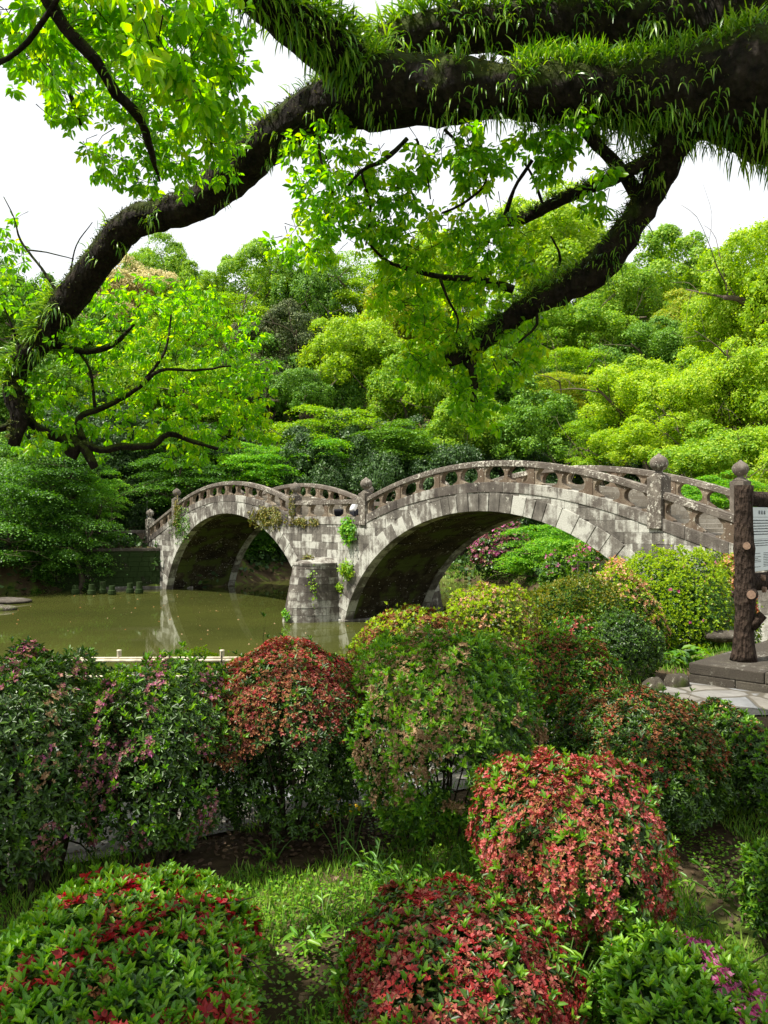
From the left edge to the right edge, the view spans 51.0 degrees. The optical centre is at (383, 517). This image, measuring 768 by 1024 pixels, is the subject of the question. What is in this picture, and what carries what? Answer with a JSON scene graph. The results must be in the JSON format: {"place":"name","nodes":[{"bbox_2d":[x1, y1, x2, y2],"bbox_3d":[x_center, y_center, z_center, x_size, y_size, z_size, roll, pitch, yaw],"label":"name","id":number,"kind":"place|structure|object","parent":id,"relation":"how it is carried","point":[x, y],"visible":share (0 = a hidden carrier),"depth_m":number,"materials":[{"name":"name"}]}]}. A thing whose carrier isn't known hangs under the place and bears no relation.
{"place":"outdoors","nodes":[
{"label":"outdoors","id":0,"kind":"place"},
{"bbox_2d":[0,579,547,681],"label":"pond water","id":1,"kind":"structure","parent":0,"point":[106,625],"depth_m":41.23,"materials":[{"name":"liquid"}]},
{"bbox_2d":[0,288,767,1023],"bbox_3d":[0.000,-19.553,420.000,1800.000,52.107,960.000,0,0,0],"label":"ground","id":2,"kind":"structure","parent":0,"point":[222,866],"depth_m":3.72,"materials":[{"name":"plant"}]},
{"bbox_2d":[0,257,65,353],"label":"broadleaf tree","id":3,"kind":"object","parent":2,"relation":"on","point":[5,330],"visible":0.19,"depth_m":85.28,"materials":[{"name":"green plant"}]},
{"bbox_2d":[0,431,71,534],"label":"broadleaf tree","id":4,"kind":"object","parent":2,"relation":"on","point":[4,462],"visible":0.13,"depth_m":66.29,"materials":[{"name":"green plant"}]},
{"bbox_2d":[0,351,89,435],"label":"broadleaf tree","id":5,"kind":"object","parent":2,"relation":"on","point":[59,370],"visible":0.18,"depth_m":77.74,"materials":[{"name":"green plant"}]},
{"bbox_2d":[0,525,89,592],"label":"maple tree","id":6,"kind":"object","parent":2,"relation":"on","point":[43,578],"visible":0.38,"depth_m":57.35,"materials":[{"name":"green plant"}]},
{"bbox_2d":[0,465,97,572],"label":"maple tree","id":7,"kind":"object","parent":2,"relation":"on","point":[10,525],"visible":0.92,"depth_m":56.16,"materials":[{"name":"green plant"}]},
{"bbox_2d":[0,437,120,528],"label":"maple tree","id":8,"kind":"object","parent":2,"relation":"on","point":[51,469],"visible":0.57,"depth_m":59.46,"materials":[{"name":"green plant"}]},
{"bbox_2d":[0,635,142,900],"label":"azalea bush","id":9,"kind":"object","parent":2,"relation":"on","point":[34,779],"visible":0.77,"depth_m":3.24,"materials":[{"name":"green plant"}]},
{"bbox_2d":[15,495,132,589],"bbox_3d":[-23.229,2.284,59.316,10.581,7.899,9.697,0,0,0],"label":"maple tree","id":10,"kind":"object","parent":2,"relation":"on","point":[69,554],"visible":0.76,"depth_m":58.25,"materials":[{"name":"green plant"}]},
{"bbox_2d":[49,283,130,381],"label":"broadleaf tree","id":11,"kind":"object","parent":2,"relation":"on","point":[88,310],"visible":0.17,"depth_m":90.66,"materials":[{"name":"green plant"}]},
{"bbox_2d":[31,386,158,517],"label":"broadleaf tree","id":12,"kind":"object","parent":2,"relation":"on","point":[118,460],"visible":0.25,"depth_m":71.50,"materials":[{"name":"green plant"}]},
{"bbox_2d":[65,469,138,526],"bbox_3d":[-22.355,-0.649,63.104,7.038,6.282,5.732,0,0,0],"label":"maple tree","id":13,"kind":"object","parent":2,"relation":"on","point":[103,491],"visible":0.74,"depth_m":62.72,"materials":[{"name":"green plant"}]},
{"bbox_2d":[32,548,192,589],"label":"retaining wall","id":14,"kind":"structure","parent":2,"relation":"on","point":[136,562],"depth_m":59.75,"materials":[{"name":"stone"}]},
{"bbox_2d":[13,649,235,684],"bbox_3d":[-2.133,1.396,6.915,2.141,0.515,0.075,0,0,0],"label":"bamboo fence","id":15,"kind":"object","parent":2,"relation":"on","point":[119,658],"visible":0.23,"depth_m":6.90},
{"bbox_2d":[95,253,179,319],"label":"broadleaf tree","id":16,"kind":"object","parent":2,"relation":"on","point":[139,270],"visible":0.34,"depth_m":104.41,"materials":[{"name":"beige plant"}]},
{"bbox_2d":[0,858,275,1023],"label":"azalea bush","id":17,"kind":"object","parent":2,"relation":"on","point":[121,925],"visible":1,"depth_m":2.27,"materials":[{"name":"green plant"}]},
{"bbox_2d":[102,459,189,533],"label":"broadleaf tree","id":18,"kind":"object","parent":2,"relation":"on","point":[135,519],"visible":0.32,"depth_m":71.34,"materials":[{"name":"green plant"}]},
{"bbox_2d":[104,334,199,423],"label":"broadleaf tree","id":19,"kind":"object","parent":2,"relation":"on","point":[124,381],"visible":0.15,"depth_m":83.20,"materials":[{"name":"green plant"}]},
{"bbox_2d":[121,231,196,281],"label":"broadleaf tree","id":20,"kind":"object","parent":2,"relation":"on","point":[145,256],"visible":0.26,"depth_m":115.81,"materials":[{"name":"green plant"}]},
{"bbox_2d":[61,641,257,866],"bbox_3d":[-1.026,1.106,3.768,0.882,1.047,1.110,0,0,0],"label":"azalea bush","id":21,"kind":"object","parent":2,"relation":"on","point":[143,780],"visible":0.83,"depth_m":3.46,"materials":[{"name":"green plant"}]},
{"bbox_2d":[125,288,222,411],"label":"broadleaf tree","id":22,"kind":"object","parent":2,"relation":"on","point":[154,323],"visible":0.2,"depth_m":89.43,"materials":[{"name":"green plant"}]},
{"bbox_2d":[116,453,240,513],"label":"maple tree","id":23,"kind":"object","parent":2,"relation":"on","point":[164,480],"visible":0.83,"depth_m":66.78,"materials":[{"name":"green plant"}]},
{"bbox_2d":[130,423,250,494],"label":"broadleaf tree","id":24,"kind":"object","parent":2,"relation":"on","point":[141,452],"visible":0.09,"depth_m":71.58,"materials":[{"name":"green plant"}]},
{"bbox_2d":[153,258,230,315],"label":"broadleaf tree","id":25,"kind":"object","parent":2,"relation":"on","point":[203,277],"visible":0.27,"depth_m":104.24,"materials":[{"name":"green plant"}]},
{"bbox_2d":[125,359,266,443],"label":"broadleaf tree","id":26,"kind":"object","parent":2,"relation":"on","point":[218,412],"visible":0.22,"depth_m":82.04,"materials":[{"name":"green plant"}]},
{"bbox_2d":[186,438,275,553],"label":"broadleaf tree","id":27,"kind":"object","parent":2,"relation":"on","point":[235,472],"visible":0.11,"depth_m":71.31,"materials":[{"name":"green plant"}]},
{"bbox_2d":[194,279,271,435],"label":"broadleaf tree","id":28,"kind":"object","parent":2,"relation":"on","point":[231,315],"visible":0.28,"depth_m":96.68,"materials":[{"name":"green plant"}]},
{"bbox_2d":[201,441,303,561],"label":"maple tree","id":29,"kind":"object","parent":2,"relation":"on","point":[259,473],"visible":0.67,"depth_m":69.62,"materials":[{"name":"green plant"}]},
{"bbox_2d":[216,226,298,334],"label":"broadleaf tree","id":30,"kind":"object","parent":2,"relation":"on","point":[260,276],"visible":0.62,"depth_m":107.19,"materials":[{"name":"green plant"}]},
{"bbox_2d":[208,329,313,439],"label":"broadleaf tree","id":31,"kind":"object","parent":2,"relation":"on","point":[285,411],"visible":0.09,"depth_m":87.73,"materials":[{"name":"green plant"}]},
{"bbox_2d":[239,293,325,432],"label":"broadleaf tree","id":32,"kind":"object","parent":2,"relation":"on","point":[296,333],"visible":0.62,"depth_m":89.55,"materials":[{"name":"green plant"}]},
{"bbox_2d":[194,612,383,844],"bbox_3d":[-0.466,1.048,4.120,1.000,1.171,1.301,0,0,0],"label":"azalea bush","id":33,"kind":"object","parent":2,"relation":"on","point":[265,670],"visible":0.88,"depth_m":3.71,"materials":[{"name":"red plant"}]},
{"bbox_2d":[257,351,336,427],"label":"broadleaf tree","id":34,"kind":"object","parent":2,"relation":"on","point":[311,388],"visible":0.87,"depth_m":81.47,"materials":[{"name":"green plant"}]},
{"bbox_2d":[281,923,336,957],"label":"weed","id":35,"kind":"object","parent":2,"relation":"on","point":[312,944],"visible":0.87,"depth_m":2.92,"materials":[{"name":"green plant"}]},
{"bbox_2d":[265,254,353,417],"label":"broadleaf tree","id":36,"kind":"object","parent":2,"relation":"on","point":[313,291],"visible":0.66,"depth_m":105.07,"materials":[{"name":"green plant"}]},
{"bbox_2d":[267,422,359,499],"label":"broadleaf tree","id":37,"kind":"object","parent":2,"relation":"on","point":[319,474],"visible":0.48,"depth_m":71.28,"materials":[{"name":"green plant"}]},
{"bbox_2d":[258,418,376,496],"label":"maple tree","id":38,"kind":"object","parent":2,"relation":"on","point":[326,443],"visible":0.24,"depth_m":72.17,"materials":[{"name":"green plant"}]},
{"bbox_2d":[253,403,389,492],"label":"broadleaf tree","id":39,"kind":"object","parent":2,"relation":"on","point":[312,422],"visible":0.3,"depth_m":76.49,"materials":[{"name":"green plant"}]},
{"bbox_2d":[284,304,406,417],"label":"broadleaf tree","id":40,"kind":"object","parent":2,"relation":"on","point":[366,338],"visible":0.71,"depth_m":84.86,"materials":[{"name":"green plant"}]},
{"bbox_2d":[296,244,400,329],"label":"broadleaf tree","id":41,"kind":"object","parent":2,"relation":"on","point":[354,297],"visible":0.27,"depth_m":109.56,"materials":[{"name":"green plant"}]},
{"bbox_2d":[295,350,415,432],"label":"broadleaf tree","id":42,"kind":"object","parent":2,"relation":"on","point":[350,398],"visible":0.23,"depth_m":86.62,"materials":[{"name":"green plant"}]},
{"bbox_2d":[314,406,407,492],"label":"broadleaf tree","id":43,"kind":"object","parent":2,"relation":"on","point":[354,428],"visible":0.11,"depth_m":77.06,"materials":[{"name":"green plant"}]},
{"bbox_2d":[329,432,432,508],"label":"broadleaf tree","id":44,"kind":"object","parent":2,"relation":"on","point":[375,473],"visible":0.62,"depth_m":71.22,"materials":[{"name":"green plant"}]},
{"bbox_2d":[0,803,765,1023],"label":"clover","id":45,"kind":"object","parent":2,"relation":"on","point":[279,951],"visible":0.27,"depth_m":3.31,"materials":[{"name":"green plant"}]},
{"bbox_2d":[0,420,765,593],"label":"undergrowth","id":46,"kind":"object","parent":2,"relation":"on","point":[264,556],"visible":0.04,"depth_m":67.70,"materials":[{"name":"green plant"}]},
{"bbox_2d":[0,0,767,473],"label":"camphor tree","id":47,"kind":"object","parent":2,"relation":"on","point":[680,86],"visible":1,"depth_m":5.23,"materials":[{"name":"green plant"}]},
{"bbox_2d":[345,413,442,476],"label":"broadleaf tree","id":48,"kind":"object","parent":2,"relation":"on","point":[382,435],"visible":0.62,"depth_m":73.70,"materials":[{"name":"green plant"}]},
{"bbox_2d":[337,340,454,429],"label":"broadleaf tree","id":49,"kind":"object","parent":2,"relation":"on","point":[381,384],"visible":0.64,"depth_m":81.70,"materials":[{"name":"green plant"}]},
{"bbox_2d":[359,273,452,427],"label":"broadleaf tree","id":50,"kind":"object","parent":2,"relation":"on","point":[368,291],"visible":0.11,"depth_m":93.47,"materials":[{"name":"green plant"}]},
{"bbox_2d":[340,601,494,684],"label":"azalea bush","id":51,"kind":"object","parent":2,"relation":"on","point":[422,616],"visible":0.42,"depth_m":6.46,"materials":[{"name":"green plant"}]},
{"bbox_2d":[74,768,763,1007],"bbox_3d":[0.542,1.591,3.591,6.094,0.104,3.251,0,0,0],"label":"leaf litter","id":52,"kind":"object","parent":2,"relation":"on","point":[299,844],"visible":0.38,"depth_m":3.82,"materials":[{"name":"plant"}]},
{"bbox_2d":[338,621,549,846],"bbox_3d":[0.294,1.090,4.033,1.078,1.106,1.624,0,0,0],"label":"azalea bush","id":53,"kind":"object","parent":2,"relation":"on","point":[441,702],"visible":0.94,"depth_m":3.60,"materials":[{"name":"green plant"}]},
{"bbox_2d":[391,222,496,319],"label":"broadleaf tree","id":54,"kind":"object","parent":2,"relation":"on","point":[442,263],"visible":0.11,"depth_m":110.14,"materials":[{"name":"green plant"}]},
{"bbox_2d":[145,453,767,642],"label":"stone arch bridge","id":55,"kind":"structure","parent":2,"relation":"on","point":[404,548],"depth_m":39.34,"materials":[{"name":"stone"}]},
{"bbox_2d":[247,505,287,531],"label":"creeper","id":56,"kind":"object","parent":55,"relation":"attached to","point":[261,515],"visible":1,"depth_m":47.20,"materials":[{"name":"green plant"}]},
{"bbox_2d":[408,437,513,559],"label":"broadleaf tree","id":57,"kind":"object","parent":2,"relation":"on","point":[463,454],"visible":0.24,"depth_m":71.52,"materials":[{"name":"green plant"}]},
{"bbox_2d":[325,869,599,1023],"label":"azalea bush","id":58,"kind":"object","parent":2,"relation":"on","point":[436,917],"visible":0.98,"depth_m":2.32,"materials":[{"name":"red plant"}]},
{"bbox_2d":[409,392,533,544],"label":"broadleaf tree","id":59,"kind":"object","parent":2,"relation":"on","point":[442,421],"visible":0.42,"depth_m":75.06,"materials":[{"name":"green plant"}]},
{"bbox_2d":[443,552,539,585],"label":"bank grass","id":60,"kind":"structure","parent":2,"relation":"on","point":[484,577],"depth_m":67.64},
{"bbox_2d":[445,581,545,650],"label":"azalea bush","id":61,"kind":"object","parent":2,"relation":"on","point":[480,605],"visible":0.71,"depth_m":8.04,"materials":[{"name":"green plant"}]},
{"bbox_2d":[467,518,533,571],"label":"azalea bush","id":62,"kind":"object","parent":2,"relation":"on","point":[483,552],"visible":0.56,"depth_m":64.55,"materials":[{"name":"pink plant"}]},
{"bbox_2d":[468,377,591,536],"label":"broadleaf tree","id":63,"kind":"object","parent":2,"relation":"on","point":[535,421],"visible":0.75,"depth_m":73.44,"materials":[{"name":"green plant"}]},
{"bbox_2d":[482,523,586,584],"bbox_3d":[12.586,3.257,60.796,11.413,6.039,9.788,0,0,0],"label":"maple tree","id":64,"kind":"object","parent":2,"relation":"on","point":[551,540],"visible":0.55,"depth_m":60.75,"materials":[{"name":"green plant"}]},
{"bbox_2d":[498,449,571,549],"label":"broadleaf tree","id":65,"kind":"object","parent":2,"relation":"on","point":[551,477],"visible":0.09,"depth_m":72.78,"materials":[{"name":"green plant"}]},
{"bbox_2d":[519,348,593,430],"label":"broadleaf tree","id":66,"kind":"object","parent":2,"relation":"on","point":[560,384],"visible":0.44,"depth_m":83.37,"materials":[{"name":"green plant"}]},
{"bbox_2d":[535,539,578,591],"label":"azalea bush","id":67,"kind":"object","parent":2,"relation":"on","point":[556,571],"visible":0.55,"depth_m":43.63,"materials":[{"name":"green plant"}]},
{"bbox_2d":[475,179,647,324],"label":"broadleaf tree","id":68,"kind":"object","parent":2,"relation":"on","point":[566,230],"visible":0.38,"depth_m":106.70,"materials":[{"name":"green plant"}]},
{"bbox_2d":[476,623,649,751],"bbox_3d":[1.132,1.169,5.316,1.152,0.939,0.936,0,0,0],"label":"azalea bush","id":69,"kind":"object","parent":2,"relation":"on","point":[542,656],"visible":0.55,"depth_m":5.08,"materials":[{"name":"green plant"}]},
{"bbox_2d":[508,901,621,1019],"bbox_3d":[0.527,1.427,2.440,0.333,0.393,0.281,0,0,29],"label":"fern","id":70,"kind":"object","parent":2,"relation":"on","point":[587,974],"visible":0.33,"depth_m":2.46,"materials":[{"name":"green plant"}]},
{"bbox_2d":[551,612,596,662],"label":"azalea bush","id":71,"kind":"object","parent":2,"relation":"on","point":[574,625],"visible":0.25,"depth_m":8.06,"materials":[{"name":"green plant"}]},
{"bbox_2d":[464,744,684,962],"bbox_3d":[0.692,1.252,2.993,0.788,0.754,0.969,0,0,0],"label":"azalea bush","id":72,"kind":"object","parent":2,"relation":"on","point":[560,814],"visible":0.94,"depth_m":2.77,"materials":[{"name":"red plant"}]},
{"bbox_2d":[516,569,642,665],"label":"azalea bush","id":73,"kind":"object","parent":2,"relation":"on","point":[577,603],"visible":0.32,"depth_m":8.77,"materials":[{"name":"green plant"}]},
{"bbox_2d":[529,288,641,369],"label":"broadleaf tree","id":74,"kind":"object","parent":2,"relation":"on","point":[582,324],"visible":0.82,"depth_m":95.22,"materials":[{"name":"green plant"}]},
{"bbox_2d":[540,331,630,439],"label":"broadleaf tree","id":75,"kind":"object","parent":2,"relation":"on","point":[561,351],"visible":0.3,"depth_m":88.22,"materials":[{"name":"green plant"}]},
{"bbox_2d":[562,540,609,576],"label":"azalea bush","id":76,"kind":"object","parent":2,"relation":"on","point":[587,552],"visible":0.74,"depth_m":41.59,"materials":[{"name":"green plant"}]},
{"bbox_2d":[541,401,638,534],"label":"broadleaf tree","id":77,"kind":"object","parent":2,"relation":"on","point":[594,457],"visible":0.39,"depth_m":67.27,"materials":[{"name":"green plant"}]},
{"bbox_2d":[555,341,646,437],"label":"broadleaf tree","id":78,"kind":"object","parent":2,"relation":"on","point":[615,351],"visible":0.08,"depth_m":88.18,"materials":[{"name":"green plant"}]},
{"bbox_2d":[574,261,663,348],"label":"broadleaf tree","id":79,"kind":"object","parent":2,"relation":"on","point":[621,298],"visible":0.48,"depth_m":101.14,"materials":[{"name":"green plant"}]},
{"bbox_2d":[584,607,666,680],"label":"azalea bush","id":80,"kind":"object","parent":2,"relation":"on","point":[637,646],"visible":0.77,"depth_m":7.76,"materials":[{"name":"green plant"}]},
{"bbox_2d":[554,343,701,488],"bbox_3d":[21.106,-5.184,66.053,13.807,18.766,10.852,0,0,0],"label":"broadleaf tree","id":81,"kind":"object","parent":2,"relation":"on","point":[607,403],"visible":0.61,"depth_m":64.59,"materials":[{"name":"green plant"}]},
{"bbox_2d":[586,554,673,655],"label":"azalea bush","id":82,"kind":"object","parent":2,"relation":"on","point":[635,586],"visible":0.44,"depth_m":9.99,"materials":[{"name":"green plant"}]},
{"bbox_2d":[549,663,738,835],"bbox_3d":[1.386,1.254,4.417,0.962,0.779,1.601,0,0,0],"label":"azalea bush","id":83,"kind":"object","parent":2,"relation":"on","point":[632,723],"visible":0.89,"depth_m":4.00,"materials":[{"name":"green plant"}]},
{"bbox_2d":[586,400,713,470],"bbox_3d":[20.193,-2.526,59.842,10.204,12.400,8.376,0,0,0],"label":"broadleaf tree","id":84,"kind":"object","parent":2,"relation":"on","point":[631,438],"visible":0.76,"depth_m":58.77,"materials":[{"name":"green plant"}]},
{"bbox_2d":[602,314,708,369],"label":"broadleaf tree","id":85,"kind":"object","parent":2,"relation":"on","point":[661,339],"visible":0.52,"depth_m":91.57,"materials":[{"name":"green plant"}]},
{"bbox_2d":[619,222,711,355],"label":"broadleaf tree","id":86,"kind":"object","parent":2,"relation":"on","point":[666,234],"visible":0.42,"depth_m":104.75,"materials":[{"name":"green plant"}]},
{"bbox_2d":[613,540,734,656],"bbox_3d":[3.906,1.470,10.707,1.897,2.346,1.678,0,0,0],"label":"azalea bush","id":87,"kind":"object","parent":2,"relation":"on","point":[685,612],"visible":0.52,"depth_m":10.43,"materials":[{"name":"green plant"}]},
{"bbox_2d":[646,287,707,356],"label":"broadleaf tree","id":88,"kind":"object","parent":2,"relation":"on","point":[672,311],"visible":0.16,"depth_m":95.96,"materials":[{"name":"green plant"}]},
{"bbox_2d":[590,915,767,1023],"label":"azalea bush","id":89,"kind":"object","parent":2,"relation":"on","point":[694,977],"visible":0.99,"depth_m":2.30,"materials":[{"name":"green plant"}]},
{"bbox_2d":[637,337,767,483],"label":"broadleaf tree","id":90,"kind":"object","parent":2,"relation":"on","point":[695,384],"visible":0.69,"depth_m":57.74,"materials":[{"name":"green plant"}]},
{"bbox_2d":[647,417,767,503],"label":"broadleaf tree","id":91,"kind":"object","parent":2,"relation":"on","point":[702,456],"visible":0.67,"depth_m":52.12,"materials":[{"name":"green plant"}]},
{"bbox_2d":[679,859,748,900],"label":"weed","id":92,"kind":"object","parent":2,"relation":"on","point":[721,889],"visible":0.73,"depth_m":3.42,"materials":[{"name":"green plant"}]},
{"bbox_2d":[670,185,767,474],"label":"broadleaf tree","id":93,"kind":"object","parent":2,"relation":"on","point":[753,280],"visible":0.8,"depth_m":61.94,"materials":[{"name":"green plant"}]},
{"bbox_2d":[673,307,767,440],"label":"broadleaf tree","id":94,"kind":"object","parent":2,"relation":"on","point":[758,408],"visible":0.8,"depth_m":56.40,"materials":[{"name":"green plant"}]},
{"bbox_2d":[676,267,767,493],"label":"broadleaf tree","id":95,"kind":"object","parent":2,"relation":"on","point":[717,322],"visible":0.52,"depth_m":64.62,"materials":[{"name":"green plant"}]},
{"bbox_2d":[681,462,767,509],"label":"maple tree","id":96,"kind":"object","parent":2,"relation":"on","point":[720,498],"visible":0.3,"depth_m":43.62,"materials":[{"name":"green plant"}]},
{"bbox_2d":[687,696,767,821],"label":"azalea bush","id":97,"kind":"object","parent":2,"relation":"on","point":[746,739],"visible":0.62,"depth_m":4.18,"materials":[{"name":"green plant"}]},
{"bbox_2d":[689,640,767,692],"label":"stone plinth","id":98,"kind":"structure","parent":2,"relation":"on","point":[721,670],"depth_m":7.62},
{"bbox_2d":[729,485,767,662],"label":"information board","id":99,"kind":"object","parent":98,"relation":"on","point":[750,547],"visible":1,"depth_m":7.84,"materials":[{"name":"brown wood"}]},
{"bbox_2d":[701,552,763,645],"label":"azalea bush","id":100,"kind":"object","parent":2,"relation":"on","point":[728,563],"visible":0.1,"depth_m":12.36,"materials":[{"name":"green plant"}]},
{"bbox_2d":[714,418,767,504],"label":"broadleaf tree","id":101,"kind":"object","parent":2,"relation":"on","point":[757,461],"visible":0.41,"depth_m":50.58,"materials":[{"name":"green plant"}]},
{"bbox_2d":[733,837,767,952],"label":"azalea bush","id":102,"kind":"object","parent":2,"relation":"on","point":[754,901],"visible":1,"depth_m":2.98,"materials":[{"name":"green plant"}]},
{"bbox_2d":[0,640,767,1023],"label":"grass","id":103,"kind":"structure","parent":0,"point":[374,886],"depth_m":3.48,"materials":[{"name":"plant"}]},
{"bbox_2d":[0,0,767,322],"label":"sky","id":104,"kind":"structure","parent":0,"point":[41,177],"materials":[{"name":"white"}]},
{"bbox_2d":[3,682,767,875],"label":"stone path","id":105,"kind":"structure","parent":0,"point":[753,701],"depth_m":4.93,"materials":[{"name":"stone"}]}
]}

